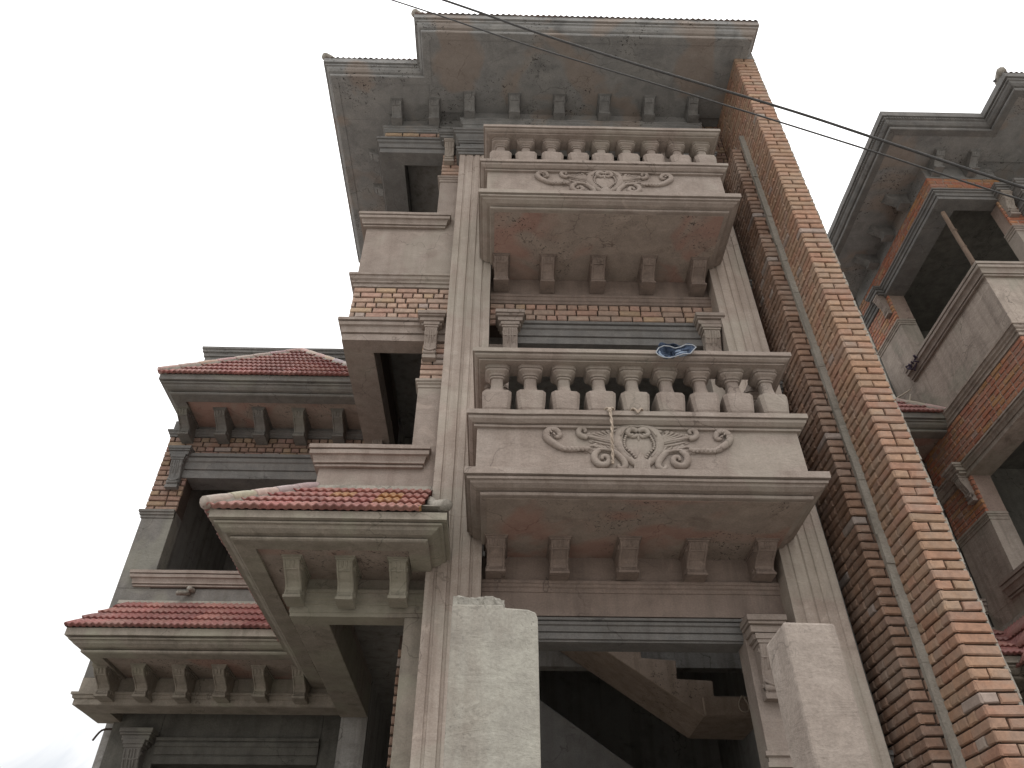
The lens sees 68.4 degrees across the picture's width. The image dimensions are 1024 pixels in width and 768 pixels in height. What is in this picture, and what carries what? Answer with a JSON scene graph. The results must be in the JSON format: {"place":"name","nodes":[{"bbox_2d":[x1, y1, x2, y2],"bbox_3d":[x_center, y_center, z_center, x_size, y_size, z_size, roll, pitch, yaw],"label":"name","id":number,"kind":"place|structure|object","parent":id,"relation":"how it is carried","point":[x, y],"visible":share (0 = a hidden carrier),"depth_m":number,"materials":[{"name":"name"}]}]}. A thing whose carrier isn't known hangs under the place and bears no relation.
{"place":"outdoors","nodes":[
{"label":"outdoors","id":0,"kind":"place"},
{"bbox_2d":[0,0,1023,767],"label":"sky","id":1,"kind":"structure","parent":0,"point":[172,185],"materials":[{"name":"white"}]},
{"bbox_2d":[391,0,1023,201],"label":"overhead cable","id":2,"kind":"object","parent":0,"point":[970,183],"visible":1,"depth_m":6.50,"materials":[{"name":"black rubber"}]},
{"bbox_2d":[441,0,1023,188],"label":"overhead cable","id":3,"kind":"object","parent":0,"point":[779,107],"visible":1,"depth_m":6.77,"materials":[{"name":"black rubber"}]},
{"label":"courtyard","id":4,"kind":"structure","parent":0,"visible":0},
{"bbox_2d":[443,595,540,767],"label":"gate post","id":5,"kind":"object","parent":4,"relation":"on","point":[493,712],"visible":1,"depth_m":2.73,"materials":[{"name":"concrete"}]},
{"bbox_2d":[64,9,1023,767],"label":"terrace house","id":6,"kind":"structure","parent":4,"relation":"on","point":[554,251],"depth_m":7.81,"materials":[{"name":"concrete"}]},
{"bbox_2d":[604,407,614,463],"bbox_3d":[0.773,0.406,5.859,0.100,0.503,0.142,1,-40,-1],"label":"rope","id":7,"kind":"object","parent":6,"relation":"hanging from","point":[609,409],"visible":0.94,"depth_m":5.82,"materials":[{"name":"beige fabric"}]},
{"bbox_2d":[630,408,642,413],"bbox_3d":[0.996,0.245,6.008,0.132,0.067,0.131,1,-40,-1],"label":"rope","id":8,"kind":"object","parent":6,"relation":"attached to","point":[636,410],"visible":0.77,"depth_m":5.97,"materials":[{"name":"beige fabric"}]},
{"bbox_2d":[656,342,695,358],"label":"denim jeans","id":9,"kind":"object","parent":6,"relation":"hanging from","point":[667,351],"visible":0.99,"depth_m":6.30,"materials":[{"name":"blue fabric"}]},
{"bbox_2d":[738,695,749,712],"bbox_3d":[2.335,3.227,7.594,0.117,0.170,0.019,1,-40,-1],"label":"rope","id":10,"kind":"object","parent":6,"relation":"hanging from","point":[748,710],"visible":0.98,"depth_m":7.58,"materials":[{"name":"fabric"}]},
{"bbox_2d":[767,622,873,767],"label":"gate post","id":11,"kind":"object","parent":4,"relation":"on","point":[822,722],"visible":1,"depth_m":2.76,"materials":[{"name":"grey concrete"}]},
{"bbox_2d":[827,67,1023,704],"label":"terrace house","id":12,"kind":"structure","parent":4,"relation":"on","point":[936,303],"depth_m":10.83,"materials":[{"name":"concrete"}]},
{"bbox_2d":[905,355,918,370],"bbox_3d":[6.020,-0.309,11.259,0.196,0.196,0.349,1,-40,-1],"label":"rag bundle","id":13,"kind":"object","parent":12,"relation":"on","point":[909,366],"visible":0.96,"depth_m":11.24,"materials":[{"name":"black fabric"}]},
{"bbox_2d":[941,211,974,265],"bbox_3d":[6.222,-1.945,10.363,0.107,1.401,0.169,18,-43,-21],"label":"timber prop","id":14,"kind":"object","parent":12,"relation":"on","point":[964,248],"visible":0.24,"depth_m":10.43,"materials":[{"name":"brown wood"}]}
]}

